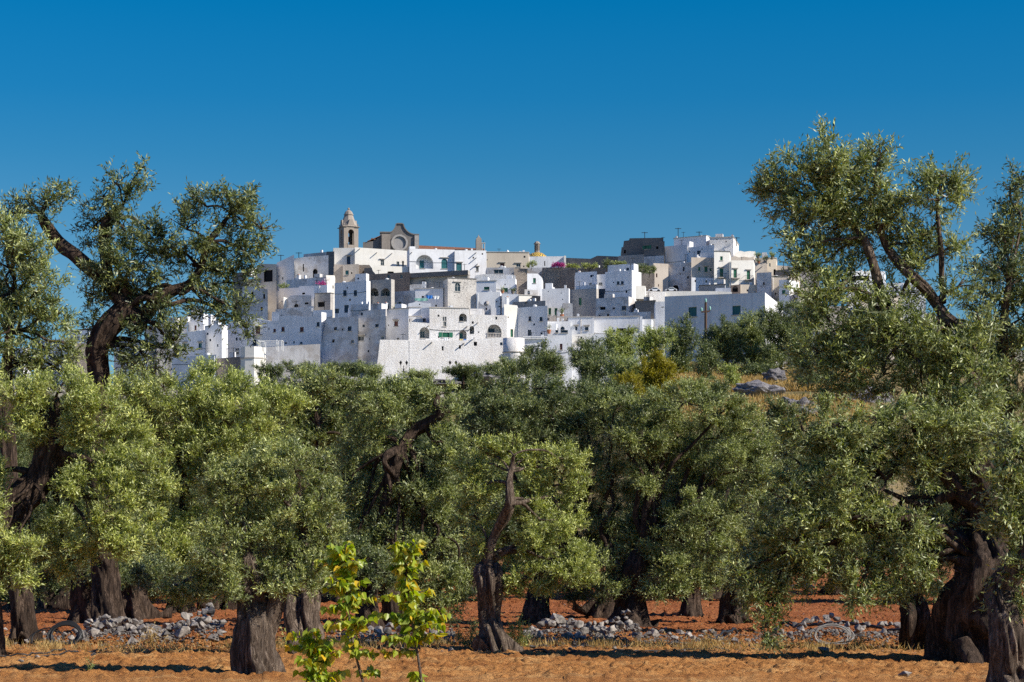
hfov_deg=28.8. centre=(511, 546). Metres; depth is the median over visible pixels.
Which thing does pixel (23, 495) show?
olive tree
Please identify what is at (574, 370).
house
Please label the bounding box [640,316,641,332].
buttress
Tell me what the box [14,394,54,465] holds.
olive tree
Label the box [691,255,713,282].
house
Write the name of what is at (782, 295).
house
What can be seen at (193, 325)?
house
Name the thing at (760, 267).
house
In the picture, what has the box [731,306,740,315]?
window
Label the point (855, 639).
grass tuft
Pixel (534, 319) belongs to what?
house
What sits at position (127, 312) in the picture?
olive tree
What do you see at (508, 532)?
olive tree
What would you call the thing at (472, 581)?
olive tree
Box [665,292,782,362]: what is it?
building
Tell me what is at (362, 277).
house
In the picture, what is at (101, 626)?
stone
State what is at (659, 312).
house
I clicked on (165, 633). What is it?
stone
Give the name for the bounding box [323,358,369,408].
scrub bush
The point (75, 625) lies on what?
hose coil
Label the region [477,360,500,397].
scrub bush
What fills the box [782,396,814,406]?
rock outcrop
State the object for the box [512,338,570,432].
olive tree
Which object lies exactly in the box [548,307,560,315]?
house
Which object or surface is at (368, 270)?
house
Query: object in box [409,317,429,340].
house
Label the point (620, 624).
stone
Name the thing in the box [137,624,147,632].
stone
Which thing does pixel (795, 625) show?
stone
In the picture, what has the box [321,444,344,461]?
olive tree
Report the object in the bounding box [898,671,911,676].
stone
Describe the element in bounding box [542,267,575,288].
house
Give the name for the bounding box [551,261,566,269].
bougainvillea
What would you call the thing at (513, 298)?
house
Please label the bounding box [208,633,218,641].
stone
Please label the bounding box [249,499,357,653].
olive tree
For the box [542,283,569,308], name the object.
house
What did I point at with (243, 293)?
house
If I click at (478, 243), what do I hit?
bell gable
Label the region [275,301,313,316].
house
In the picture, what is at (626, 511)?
olive tree
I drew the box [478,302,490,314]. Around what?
house
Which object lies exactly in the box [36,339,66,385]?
house
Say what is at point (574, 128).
sky
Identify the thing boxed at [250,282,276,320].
building
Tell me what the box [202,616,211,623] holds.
stone
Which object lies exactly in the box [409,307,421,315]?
house
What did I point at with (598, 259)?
ridge wall
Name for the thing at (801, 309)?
olive tree
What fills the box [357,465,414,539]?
olive tree
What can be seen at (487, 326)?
house
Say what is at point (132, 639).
stone
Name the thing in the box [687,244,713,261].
house
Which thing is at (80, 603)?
olive tree
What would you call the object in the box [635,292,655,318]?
house
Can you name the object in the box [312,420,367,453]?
olive tree
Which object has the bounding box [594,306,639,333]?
house
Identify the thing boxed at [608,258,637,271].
house
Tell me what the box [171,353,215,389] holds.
street wall
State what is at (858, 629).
stone
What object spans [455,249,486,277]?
convent block
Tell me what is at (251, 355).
wall turret
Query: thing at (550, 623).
stone
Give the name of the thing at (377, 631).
stone
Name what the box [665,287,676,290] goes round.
parked car
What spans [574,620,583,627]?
stone
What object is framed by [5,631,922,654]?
dry grass
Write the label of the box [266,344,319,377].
bastion wall
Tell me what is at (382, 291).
house
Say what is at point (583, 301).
house
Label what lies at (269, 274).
house
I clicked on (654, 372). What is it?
yellow bush
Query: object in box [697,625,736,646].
grass tuft
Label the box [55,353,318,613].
olive tree
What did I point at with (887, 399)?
rock outcrop
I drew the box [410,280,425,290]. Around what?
house
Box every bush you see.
[249,359,293,410]
[278,282,289,288]
[282,358,330,391]
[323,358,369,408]
[356,360,386,413]
[395,366,443,397]
[440,361,489,407]
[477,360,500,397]
[569,352,613,443]
[601,258,610,271]
[601,352,641,429]
[613,368,648,431]
[634,346,687,403]
[642,264,656,277]
[678,374,713,405]
[688,337,723,380]
[704,376,733,400]
[713,360,742,385]
[738,355,775,375]
[787,363,840,385]
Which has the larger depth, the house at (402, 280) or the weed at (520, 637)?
the house at (402, 280)
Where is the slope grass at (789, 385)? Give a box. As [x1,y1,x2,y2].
[666,360,873,424]
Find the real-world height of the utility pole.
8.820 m
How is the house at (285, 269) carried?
on the ground at (558, 662)
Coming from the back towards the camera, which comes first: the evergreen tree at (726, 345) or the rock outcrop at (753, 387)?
the evergreen tree at (726, 345)
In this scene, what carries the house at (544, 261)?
on the ground at (558, 662)
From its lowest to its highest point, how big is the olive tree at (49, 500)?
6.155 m
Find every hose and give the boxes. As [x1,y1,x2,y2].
[0,650,77,657]
[5,648,106,655]
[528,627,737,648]
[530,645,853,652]
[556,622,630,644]
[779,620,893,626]
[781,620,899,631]
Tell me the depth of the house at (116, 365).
384.48 m
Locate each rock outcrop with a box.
[256,377,301,390]
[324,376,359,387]
[398,379,461,388]
[457,373,508,386]
[732,379,785,395]
[761,368,786,382]
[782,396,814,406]
[797,406,818,414]
[847,386,893,402]
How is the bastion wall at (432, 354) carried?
on the ground at (558, 662)
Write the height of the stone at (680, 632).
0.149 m
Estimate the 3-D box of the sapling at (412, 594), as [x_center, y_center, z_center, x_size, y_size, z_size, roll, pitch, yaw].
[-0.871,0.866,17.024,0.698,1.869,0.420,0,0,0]
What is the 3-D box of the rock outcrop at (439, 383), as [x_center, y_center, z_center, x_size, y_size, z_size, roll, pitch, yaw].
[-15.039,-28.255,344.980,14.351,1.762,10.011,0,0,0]
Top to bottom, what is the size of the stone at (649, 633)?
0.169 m
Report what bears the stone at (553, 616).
on the ground at (558, 662)
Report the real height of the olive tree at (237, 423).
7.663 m
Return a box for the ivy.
[637,263,650,272]
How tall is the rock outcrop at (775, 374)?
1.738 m
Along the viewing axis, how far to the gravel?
35.62 m
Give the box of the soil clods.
[2,591,1022,650]
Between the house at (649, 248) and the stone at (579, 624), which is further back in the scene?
the house at (649, 248)
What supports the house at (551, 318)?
on the ground at (558, 662)
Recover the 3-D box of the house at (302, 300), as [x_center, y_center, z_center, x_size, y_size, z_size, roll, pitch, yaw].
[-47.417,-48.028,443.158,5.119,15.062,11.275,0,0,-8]
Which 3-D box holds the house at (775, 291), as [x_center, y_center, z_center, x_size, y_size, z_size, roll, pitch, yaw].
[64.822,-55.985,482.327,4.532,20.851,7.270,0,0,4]
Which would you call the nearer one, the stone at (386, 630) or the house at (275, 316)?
the stone at (386, 630)
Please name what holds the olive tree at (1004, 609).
on the ground at (558, 662)
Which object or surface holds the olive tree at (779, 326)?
on the ground at (558, 662)
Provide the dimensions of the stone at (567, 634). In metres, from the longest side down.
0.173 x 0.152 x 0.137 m
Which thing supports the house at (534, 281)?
on the ground at (558, 662)
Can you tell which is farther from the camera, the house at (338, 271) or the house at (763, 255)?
the house at (763, 255)
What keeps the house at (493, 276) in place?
on the ground at (558, 662)
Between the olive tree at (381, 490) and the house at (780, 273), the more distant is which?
the house at (780, 273)
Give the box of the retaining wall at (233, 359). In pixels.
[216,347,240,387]
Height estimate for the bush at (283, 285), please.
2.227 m
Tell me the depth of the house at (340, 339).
379.30 m
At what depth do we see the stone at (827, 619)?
42.76 m
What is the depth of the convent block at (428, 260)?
513.40 m
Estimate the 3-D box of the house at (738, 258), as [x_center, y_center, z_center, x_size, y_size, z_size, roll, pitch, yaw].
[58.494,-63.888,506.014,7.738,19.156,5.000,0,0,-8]
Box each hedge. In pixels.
[565,262,579,269]
[581,262,598,270]
[610,260,627,264]
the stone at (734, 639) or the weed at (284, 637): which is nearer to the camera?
the weed at (284, 637)
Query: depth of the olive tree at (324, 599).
64.22 m
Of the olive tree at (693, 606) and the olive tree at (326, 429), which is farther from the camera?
the olive tree at (326, 429)
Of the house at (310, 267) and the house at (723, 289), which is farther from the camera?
the house at (310, 267)
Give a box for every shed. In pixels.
[532,296,539,300]
[698,279,725,290]
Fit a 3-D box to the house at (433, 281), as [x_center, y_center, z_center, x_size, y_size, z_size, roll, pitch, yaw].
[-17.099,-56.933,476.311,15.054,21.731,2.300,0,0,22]
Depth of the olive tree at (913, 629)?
34.79 m
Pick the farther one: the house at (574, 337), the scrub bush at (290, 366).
the house at (574, 337)
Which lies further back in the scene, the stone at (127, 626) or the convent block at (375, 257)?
the convent block at (375, 257)
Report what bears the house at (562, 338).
on the ground at (558, 662)
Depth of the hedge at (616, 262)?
461.69 m
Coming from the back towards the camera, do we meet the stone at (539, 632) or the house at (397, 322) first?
the house at (397, 322)
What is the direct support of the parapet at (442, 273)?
on the house at (433, 281)
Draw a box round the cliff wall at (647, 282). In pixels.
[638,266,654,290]
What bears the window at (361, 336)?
in the house at (371, 327)
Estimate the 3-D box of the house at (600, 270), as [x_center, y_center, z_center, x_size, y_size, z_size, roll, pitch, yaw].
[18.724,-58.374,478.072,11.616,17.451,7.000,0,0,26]
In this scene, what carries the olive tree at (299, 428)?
on the ground at (558, 662)
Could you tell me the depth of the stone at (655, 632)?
38.84 m
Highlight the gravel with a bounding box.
[6,593,915,653]
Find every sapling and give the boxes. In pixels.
[284,627,350,681]
[314,541,380,681]
[371,539,450,681]
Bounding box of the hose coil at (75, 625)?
[46,620,82,644]
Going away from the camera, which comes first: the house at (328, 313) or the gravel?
the gravel
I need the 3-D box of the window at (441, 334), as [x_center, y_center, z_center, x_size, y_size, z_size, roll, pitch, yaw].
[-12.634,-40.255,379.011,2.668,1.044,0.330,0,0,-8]
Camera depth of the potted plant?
498.77 m
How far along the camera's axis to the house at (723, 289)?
457.27 m
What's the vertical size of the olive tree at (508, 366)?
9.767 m
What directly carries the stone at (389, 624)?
on the ground at (558, 662)
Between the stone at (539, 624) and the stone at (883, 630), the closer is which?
the stone at (883, 630)
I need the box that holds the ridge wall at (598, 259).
[566,256,617,271]
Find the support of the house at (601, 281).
on the ground at (558, 662)
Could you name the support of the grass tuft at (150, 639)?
on the ground at (558, 662)
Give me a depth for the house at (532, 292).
444.35 m
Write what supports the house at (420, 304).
on the ground at (558, 662)
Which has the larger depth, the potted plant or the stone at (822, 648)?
the potted plant
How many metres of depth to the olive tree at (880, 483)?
73.21 m
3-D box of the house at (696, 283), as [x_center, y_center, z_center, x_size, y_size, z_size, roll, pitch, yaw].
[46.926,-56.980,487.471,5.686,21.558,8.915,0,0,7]
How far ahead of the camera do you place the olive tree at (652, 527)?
44.74 m
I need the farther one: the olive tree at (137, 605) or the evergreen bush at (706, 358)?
the evergreen bush at (706, 358)
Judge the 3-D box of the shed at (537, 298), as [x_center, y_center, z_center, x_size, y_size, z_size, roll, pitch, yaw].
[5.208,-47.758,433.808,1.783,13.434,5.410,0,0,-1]
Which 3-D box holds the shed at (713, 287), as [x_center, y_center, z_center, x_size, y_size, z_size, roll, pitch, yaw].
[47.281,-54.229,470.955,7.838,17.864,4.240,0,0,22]
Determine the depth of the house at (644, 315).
419.00 m
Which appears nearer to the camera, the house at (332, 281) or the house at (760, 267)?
the house at (332, 281)
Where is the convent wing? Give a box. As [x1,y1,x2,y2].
[333,243,354,264]
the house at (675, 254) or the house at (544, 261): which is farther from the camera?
the house at (544, 261)
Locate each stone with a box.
[88,627,99,637]
[98,622,107,631]
[101,614,109,620]
[102,619,109,625]
[109,619,115,626]
[117,626,123,631]
[123,623,131,630]
[124,618,130,622]
[126,637,136,644]
[132,618,138,624]
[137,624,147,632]
[161,630,170,636]
[162,623,169,628]
[166,625,172,632]
[173,626,189,637]
[180,612,189,619]
[190,622,198,629]
[199,621,205,628]
[202,609,208,615]
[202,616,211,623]
[207,607,214,614]
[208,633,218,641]
[219,619,226,625]
[374,629,381,634]
[383,627,391,633]
[385,622,393,629]
[536,621,543,627]
[537,630,542,635]
[547,619,555,627]
[550,613,556,620]
[557,616,564,622]
[565,632,572,637]
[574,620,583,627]
[574,631,581,639]
[580,627,588,634]
[605,625,616,631]
[617,621,624,626]
[634,632,640,641]
[643,631,652,636]
[651,629,659,636]
[671,635,678,639]
[676,629,684,634]
[685,632,692,637]
[731,637,738,643]
[792,622,798,628]
[796,625,804,631]
[799,621,806,627]
[801,618,810,623]
[818,647,828,652]
[822,615,830,621]
[856,626,864,631]
[877,621,884,626]
[880,628,886,633]
[893,622,900,627]
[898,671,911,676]
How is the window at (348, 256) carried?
in the convent wing
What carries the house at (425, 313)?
on the ground at (558, 662)
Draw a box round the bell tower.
[337,208,359,247]
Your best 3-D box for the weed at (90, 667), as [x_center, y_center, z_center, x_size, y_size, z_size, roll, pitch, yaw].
[-6.080,1.685,28.687,0.183,0.352,0.200,0,0,-43]
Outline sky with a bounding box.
[0,0,1023,384]
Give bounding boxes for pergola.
[258,340,283,351]
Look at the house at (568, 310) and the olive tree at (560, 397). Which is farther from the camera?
the house at (568, 310)
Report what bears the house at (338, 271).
on the ground at (558, 662)
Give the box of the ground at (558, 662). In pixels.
[0,306,1023,681]
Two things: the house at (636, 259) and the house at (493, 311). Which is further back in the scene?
the house at (636, 259)
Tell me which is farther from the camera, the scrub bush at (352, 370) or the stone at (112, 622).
the scrub bush at (352, 370)
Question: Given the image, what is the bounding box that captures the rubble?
[7,622,898,647]
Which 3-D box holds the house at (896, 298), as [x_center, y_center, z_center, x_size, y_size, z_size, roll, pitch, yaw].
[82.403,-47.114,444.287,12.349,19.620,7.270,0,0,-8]
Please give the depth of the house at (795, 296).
467.29 m
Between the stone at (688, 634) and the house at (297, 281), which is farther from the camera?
the house at (297, 281)
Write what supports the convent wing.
on the ground at (558, 662)
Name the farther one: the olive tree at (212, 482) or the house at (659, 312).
the house at (659, 312)
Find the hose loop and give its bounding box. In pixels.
[28,627,64,643]
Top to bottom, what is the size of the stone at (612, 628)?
0.135 m
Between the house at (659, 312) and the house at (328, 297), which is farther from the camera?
the house at (328, 297)
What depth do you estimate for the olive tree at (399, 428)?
170.12 m
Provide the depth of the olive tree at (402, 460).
43.98 m
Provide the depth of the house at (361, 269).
488.82 m
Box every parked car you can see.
[648,287,660,290]
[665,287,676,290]
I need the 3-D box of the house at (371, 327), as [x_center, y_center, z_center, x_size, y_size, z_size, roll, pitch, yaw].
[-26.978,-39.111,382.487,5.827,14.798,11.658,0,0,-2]
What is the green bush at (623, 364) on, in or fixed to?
on the ground at (558, 662)
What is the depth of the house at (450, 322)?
379.11 m
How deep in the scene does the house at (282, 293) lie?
445.21 m
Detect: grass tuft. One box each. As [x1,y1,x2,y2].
[141,622,167,645]
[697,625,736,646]
[773,627,867,647]
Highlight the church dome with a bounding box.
[530,241,545,256]
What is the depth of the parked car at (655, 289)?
463.17 m
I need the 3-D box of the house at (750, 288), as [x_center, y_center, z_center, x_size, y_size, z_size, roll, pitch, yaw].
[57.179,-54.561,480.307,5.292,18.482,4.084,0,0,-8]
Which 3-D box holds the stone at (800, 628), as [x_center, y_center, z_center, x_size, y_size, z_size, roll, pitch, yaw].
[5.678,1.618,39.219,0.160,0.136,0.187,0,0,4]
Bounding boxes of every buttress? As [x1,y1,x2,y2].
[284,297,287,308]
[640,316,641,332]
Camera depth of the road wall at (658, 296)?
452.71 m
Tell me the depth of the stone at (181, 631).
37.25 m
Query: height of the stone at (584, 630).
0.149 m
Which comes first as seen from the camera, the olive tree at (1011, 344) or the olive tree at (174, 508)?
the olive tree at (1011, 344)
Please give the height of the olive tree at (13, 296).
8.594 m
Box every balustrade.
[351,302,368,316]
[523,336,547,338]
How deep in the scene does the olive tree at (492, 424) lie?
168.34 m
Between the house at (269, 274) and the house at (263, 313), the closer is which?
the house at (263, 313)
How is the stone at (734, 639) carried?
on the rubble
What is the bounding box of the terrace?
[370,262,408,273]
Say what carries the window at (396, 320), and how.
in the house at (397, 322)
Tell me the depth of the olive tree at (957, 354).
34.34 m
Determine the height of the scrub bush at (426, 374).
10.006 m
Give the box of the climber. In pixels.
[526,260,536,269]
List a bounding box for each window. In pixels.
[346,255,350,264]
[358,334,364,340]
[379,258,384,265]
[391,234,407,249]
[392,319,398,326]
[420,261,424,268]
[420,331,425,338]
[439,332,452,337]
[440,257,448,268]
[453,281,461,291]
[455,261,461,270]
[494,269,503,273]
[689,307,696,316]
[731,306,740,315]
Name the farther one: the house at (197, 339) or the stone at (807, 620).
the house at (197, 339)
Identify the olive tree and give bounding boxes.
[0,150,284,632]
[0,199,91,644]
[0,358,180,655]
[0,527,70,609]
[1,519,157,623]
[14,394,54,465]
[15,423,32,467]
[26,409,163,554]
[26,491,71,531]
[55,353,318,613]
[107,420,150,464]
[119,542,191,619]
[132,462,223,581]
[151,433,355,674]
[162,437,215,519]
[189,439,253,562]
[190,412,258,456]
[196,547,261,609]
[217,432,323,560]
[249,359,388,540]
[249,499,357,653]
[253,446,410,602]
[270,402,325,441]
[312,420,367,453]
[318,369,478,627]
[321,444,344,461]
[337,528,408,631]
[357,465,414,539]
[371,408,429,462]
[387,406,410,433]
[400,433,508,595]
[414,458,553,600]
[418,427,477,473]
[428,394,453,418]
[442,403,471,432]
[442,430,606,651]
[458,366,635,624]
[466,402,517,454]
[471,392,488,406]
[489,354,531,460]
[503,457,560,571]
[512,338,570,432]
[513,412,560,461]
[554,502,630,618]
[564,334,615,439]
[573,374,783,626]
[582,460,693,586]
[604,452,710,596]
[625,419,794,599]
[657,391,809,616]
[664,313,704,373]
[706,505,796,623]
[712,387,1021,663]
[728,307,768,373]
[730,458,834,583]
[739,113,1016,571]
[754,299,804,369]
[764,418,905,595]
[792,289,832,367]
[809,331,853,366]
[847,300,889,367]
[874,567,951,649]
[878,428,1023,579]
[898,324,946,374]
[947,156,1023,620]
[961,404,1023,681]
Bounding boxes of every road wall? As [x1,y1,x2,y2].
[646,291,664,301]
[665,291,731,295]
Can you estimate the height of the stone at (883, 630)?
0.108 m
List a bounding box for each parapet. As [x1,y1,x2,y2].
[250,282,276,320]
[410,270,467,277]
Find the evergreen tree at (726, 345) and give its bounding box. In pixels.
[698,314,754,374]
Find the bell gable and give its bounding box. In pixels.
[476,234,481,249]
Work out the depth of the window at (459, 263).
513.33 m
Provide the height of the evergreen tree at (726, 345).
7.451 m
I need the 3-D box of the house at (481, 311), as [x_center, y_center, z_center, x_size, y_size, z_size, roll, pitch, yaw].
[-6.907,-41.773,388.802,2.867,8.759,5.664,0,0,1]
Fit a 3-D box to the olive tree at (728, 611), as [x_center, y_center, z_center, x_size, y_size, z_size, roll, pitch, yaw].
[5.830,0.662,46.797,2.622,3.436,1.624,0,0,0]
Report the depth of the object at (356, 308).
401.36 m
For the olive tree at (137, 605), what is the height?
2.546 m
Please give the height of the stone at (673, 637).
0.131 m
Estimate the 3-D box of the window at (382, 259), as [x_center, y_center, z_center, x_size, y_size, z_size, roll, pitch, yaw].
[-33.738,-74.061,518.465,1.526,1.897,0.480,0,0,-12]
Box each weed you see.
[86,655,95,669]
[278,627,286,650]
[451,613,478,645]
[505,612,532,645]
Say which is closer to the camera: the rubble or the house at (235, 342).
the rubble
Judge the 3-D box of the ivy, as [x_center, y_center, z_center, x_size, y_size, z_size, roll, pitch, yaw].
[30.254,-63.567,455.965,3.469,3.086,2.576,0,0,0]
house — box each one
[12,348,29,383]
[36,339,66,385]
[70,328,90,363]
[74,343,86,381]
[114,337,149,385]
[146,327,155,380]
[156,315,182,386]
[170,316,189,354]
[178,324,205,355]
[188,313,207,331]
[205,321,227,357]
[208,315,215,324]
[227,311,252,357]
[232,268,255,320]
[242,286,246,316]
[247,285,267,319]
[251,312,325,349]
[256,264,276,282]
[272,312,278,320]
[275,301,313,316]
[277,255,293,290]
[277,286,313,308]
[286,274,306,287]
[288,295,310,307]
[294,255,327,278]
[303,250,331,256]
[307,274,329,285]
[313,301,331,317]
[314,277,330,296]
[314,292,333,317]
[320,316,357,376]
[326,251,333,274]
[326,275,334,317]
[333,264,342,282]
[335,280,369,317]
[343,264,358,281]
[348,301,369,316]
[355,273,368,280]
[357,303,386,378]
[359,265,370,273]
[364,268,374,273]
[369,270,409,291]
[369,278,394,308]
[385,304,408,339]
[395,284,414,307]
[408,302,430,307]
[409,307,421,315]
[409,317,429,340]
[410,263,469,287]
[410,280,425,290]
[414,282,443,306]
[421,308,429,322]
[429,305,469,349]
[443,277,476,308]
[469,311,507,344]
[470,309,483,314]
[475,274,515,280]
[476,277,496,291]
[476,290,500,314]
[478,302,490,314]
[486,250,529,268]
[486,265,513,274]
[491,307,495,314]
[496,275,516,295]
[501,294,518,314]
[504,296,517,337]
[512,298,544,307]
[514,268,527,294]
[517,305,547,337]
[518,294,532,301]
[525,289,538,295]
[527,273,542,300]
[528,267,542,276]
[530,256,563,267]
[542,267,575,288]
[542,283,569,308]
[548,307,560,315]
[548,310,567,329]
[548,310,570,329]
[548,323,571,387]
[560,269,575,289]
[562,303,572,315]
[567,314,594,333]
[570,281,598,315]
[572,333,593,346]
[572,336,592,387]
[575,264,596,285]
[575,282,593,288]
[576,265,605,274]
[593,333,638,382]
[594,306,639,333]
[596,294,634,315]
[597,274,604,288]
[599,289,604,297]
[605,264,640,300]
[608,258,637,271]
[618,254,643,265]
[621,238,662,255]
[628,308,650,318]
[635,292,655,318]
[636,286,645,300]
[639,319,652,360]
[643,237,664,263]
[644,255,663,265]
[653,263,667,291]
[654,301,664,358]
[665,240,692,263]
[668,254,690,290]
[673,232,709,246]
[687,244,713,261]
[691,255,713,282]
[691,277,713,290]
[699,252,713,257]
[709,234,738,256]
[714,251,730,287]
[715,288,730,291]
[730,257,754,285]
[731,256,753,259]
[733,251,755,261]
[740,282,756,292]
[754,262,766,284]
[755,252,770,266]
[756,272,771,297]
[767,257,777,275]
[772,273,787,302]
[775,265,788,270]
[775,269,789,275]
[779,280,798,328]
[789,266,819,287]
[794,284,798,317]
[847,270,885,319]
[862,292,901,359]
[884,276,925,320]
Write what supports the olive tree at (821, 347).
on the ground at (558, 662)
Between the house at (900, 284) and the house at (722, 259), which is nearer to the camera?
the house at (900, 284)
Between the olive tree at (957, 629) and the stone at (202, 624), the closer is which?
the olive tree at (957, 629)
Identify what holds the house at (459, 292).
on the ground at (558, 662)
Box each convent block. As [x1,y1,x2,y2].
[355,247,406,266]
[407,246,454,272]
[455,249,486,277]
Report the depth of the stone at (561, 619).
39.12 m
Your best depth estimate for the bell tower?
531.69 m
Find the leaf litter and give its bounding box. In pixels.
[4,605,897,647]
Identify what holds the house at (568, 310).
on the ground at (558, 662)
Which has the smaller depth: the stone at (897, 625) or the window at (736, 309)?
the stone at (897, 625)
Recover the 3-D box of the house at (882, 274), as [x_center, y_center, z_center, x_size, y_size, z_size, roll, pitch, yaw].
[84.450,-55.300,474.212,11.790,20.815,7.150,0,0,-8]
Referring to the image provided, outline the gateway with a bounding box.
[730,284,739,293]
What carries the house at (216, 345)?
on the ground at (558, 662)
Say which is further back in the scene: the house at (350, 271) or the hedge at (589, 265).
the house at (350, 271)
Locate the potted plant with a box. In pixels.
[753,251,762,258]
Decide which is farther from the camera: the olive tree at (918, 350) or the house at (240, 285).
the house at (240, 285)
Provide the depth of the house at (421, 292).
439.36 m
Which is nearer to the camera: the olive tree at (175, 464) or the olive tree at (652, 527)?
the olive tree at (652, 527)
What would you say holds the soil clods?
on the ground at (558, 662)
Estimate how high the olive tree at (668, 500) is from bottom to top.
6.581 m
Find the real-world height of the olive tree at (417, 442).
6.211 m
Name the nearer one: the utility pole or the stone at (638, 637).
the stone at (638, 637)
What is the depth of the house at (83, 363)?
384.23 m
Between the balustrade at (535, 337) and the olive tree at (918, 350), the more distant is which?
the balustrade at (535, 337)
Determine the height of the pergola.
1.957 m
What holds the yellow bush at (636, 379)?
on the ground at (558, 662)
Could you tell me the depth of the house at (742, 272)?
481.51 m
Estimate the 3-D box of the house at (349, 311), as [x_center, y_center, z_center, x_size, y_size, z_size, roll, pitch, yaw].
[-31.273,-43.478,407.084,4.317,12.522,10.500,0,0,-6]
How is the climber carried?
attached to the house at (520, 274)
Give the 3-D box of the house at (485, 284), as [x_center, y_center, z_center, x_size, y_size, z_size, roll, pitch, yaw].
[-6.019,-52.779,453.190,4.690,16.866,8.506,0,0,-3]
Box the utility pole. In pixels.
[700,298,710,335]
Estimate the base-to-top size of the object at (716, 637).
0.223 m
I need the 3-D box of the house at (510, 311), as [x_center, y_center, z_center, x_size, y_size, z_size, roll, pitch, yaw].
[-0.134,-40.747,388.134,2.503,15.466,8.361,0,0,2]
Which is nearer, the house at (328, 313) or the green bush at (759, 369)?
the green bush at (759, 369)
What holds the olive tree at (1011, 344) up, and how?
on the ground at (558, 662)
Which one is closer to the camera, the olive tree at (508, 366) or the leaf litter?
the leaf litter
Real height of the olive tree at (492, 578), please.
4.400 m
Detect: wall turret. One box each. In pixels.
[240,346,265,387]
[502,337,524,378]
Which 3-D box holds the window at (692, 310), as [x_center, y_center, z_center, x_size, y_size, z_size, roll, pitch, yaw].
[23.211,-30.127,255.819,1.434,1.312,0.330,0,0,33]
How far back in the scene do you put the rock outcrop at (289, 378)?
337.54 m
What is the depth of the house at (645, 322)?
385.82 m
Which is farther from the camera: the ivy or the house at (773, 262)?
the house at (773, 262)
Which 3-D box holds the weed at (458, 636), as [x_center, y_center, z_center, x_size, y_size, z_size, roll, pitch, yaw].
[-0.781,1.543,35.699,0.664,0.740,0.400,0,0,0]
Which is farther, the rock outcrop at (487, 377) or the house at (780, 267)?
the house at (780, 267)
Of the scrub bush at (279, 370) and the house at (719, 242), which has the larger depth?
the house at (719, 242)
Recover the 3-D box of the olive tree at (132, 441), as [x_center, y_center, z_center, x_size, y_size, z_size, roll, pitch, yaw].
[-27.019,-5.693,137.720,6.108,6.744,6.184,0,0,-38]
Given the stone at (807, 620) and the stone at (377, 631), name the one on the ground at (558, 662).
the stone at (807, 620)
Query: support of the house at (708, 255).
on the ground at (558, 662)
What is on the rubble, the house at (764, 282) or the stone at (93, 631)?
the stone at (93, 631)
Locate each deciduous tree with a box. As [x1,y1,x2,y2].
[596,324,644,370]
[635,324,682,392]
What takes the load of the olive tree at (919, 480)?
on the ground at (558, 662)
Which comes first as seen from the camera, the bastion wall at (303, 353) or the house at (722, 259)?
the bastion wall at (303, 353)
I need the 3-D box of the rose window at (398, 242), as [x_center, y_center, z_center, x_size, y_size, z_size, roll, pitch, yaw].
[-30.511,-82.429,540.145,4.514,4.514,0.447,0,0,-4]
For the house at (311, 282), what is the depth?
460.93 m
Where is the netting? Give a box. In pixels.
[415,298,427,300]
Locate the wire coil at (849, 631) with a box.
[810,623,854,643]
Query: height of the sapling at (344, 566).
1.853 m
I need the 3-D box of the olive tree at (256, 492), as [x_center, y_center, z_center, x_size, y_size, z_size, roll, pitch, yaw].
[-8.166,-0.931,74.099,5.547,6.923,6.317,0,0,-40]
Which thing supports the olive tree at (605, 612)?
on the ground at (558, 662)
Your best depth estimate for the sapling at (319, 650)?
16.96 m
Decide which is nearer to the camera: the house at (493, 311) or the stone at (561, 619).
the stone at (561, 619)
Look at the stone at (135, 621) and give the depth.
39.73 m
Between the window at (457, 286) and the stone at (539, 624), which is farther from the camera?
the window at (457, 286)
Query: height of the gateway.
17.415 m
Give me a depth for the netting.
428.00 m
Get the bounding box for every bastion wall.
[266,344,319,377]
[377,334,408,385]
[409,337,503,379]
[523,331,547,390]
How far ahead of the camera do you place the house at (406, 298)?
431.49 m
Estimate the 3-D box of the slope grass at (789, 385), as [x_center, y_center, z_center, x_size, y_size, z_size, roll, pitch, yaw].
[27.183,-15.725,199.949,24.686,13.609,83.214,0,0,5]
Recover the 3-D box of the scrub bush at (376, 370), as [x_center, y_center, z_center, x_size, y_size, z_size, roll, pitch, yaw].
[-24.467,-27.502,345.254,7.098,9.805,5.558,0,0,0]
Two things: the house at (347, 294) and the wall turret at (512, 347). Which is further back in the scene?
the house at (347, 294)
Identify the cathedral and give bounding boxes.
[363,223,483,250]
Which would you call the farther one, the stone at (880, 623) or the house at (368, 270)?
the house at (368, 270)
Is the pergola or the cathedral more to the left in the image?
the pergola
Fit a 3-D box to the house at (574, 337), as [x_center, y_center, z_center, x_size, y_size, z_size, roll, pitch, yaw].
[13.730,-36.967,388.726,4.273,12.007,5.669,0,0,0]
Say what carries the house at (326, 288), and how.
on the ground at (558, 662)
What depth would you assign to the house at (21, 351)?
387.19 m

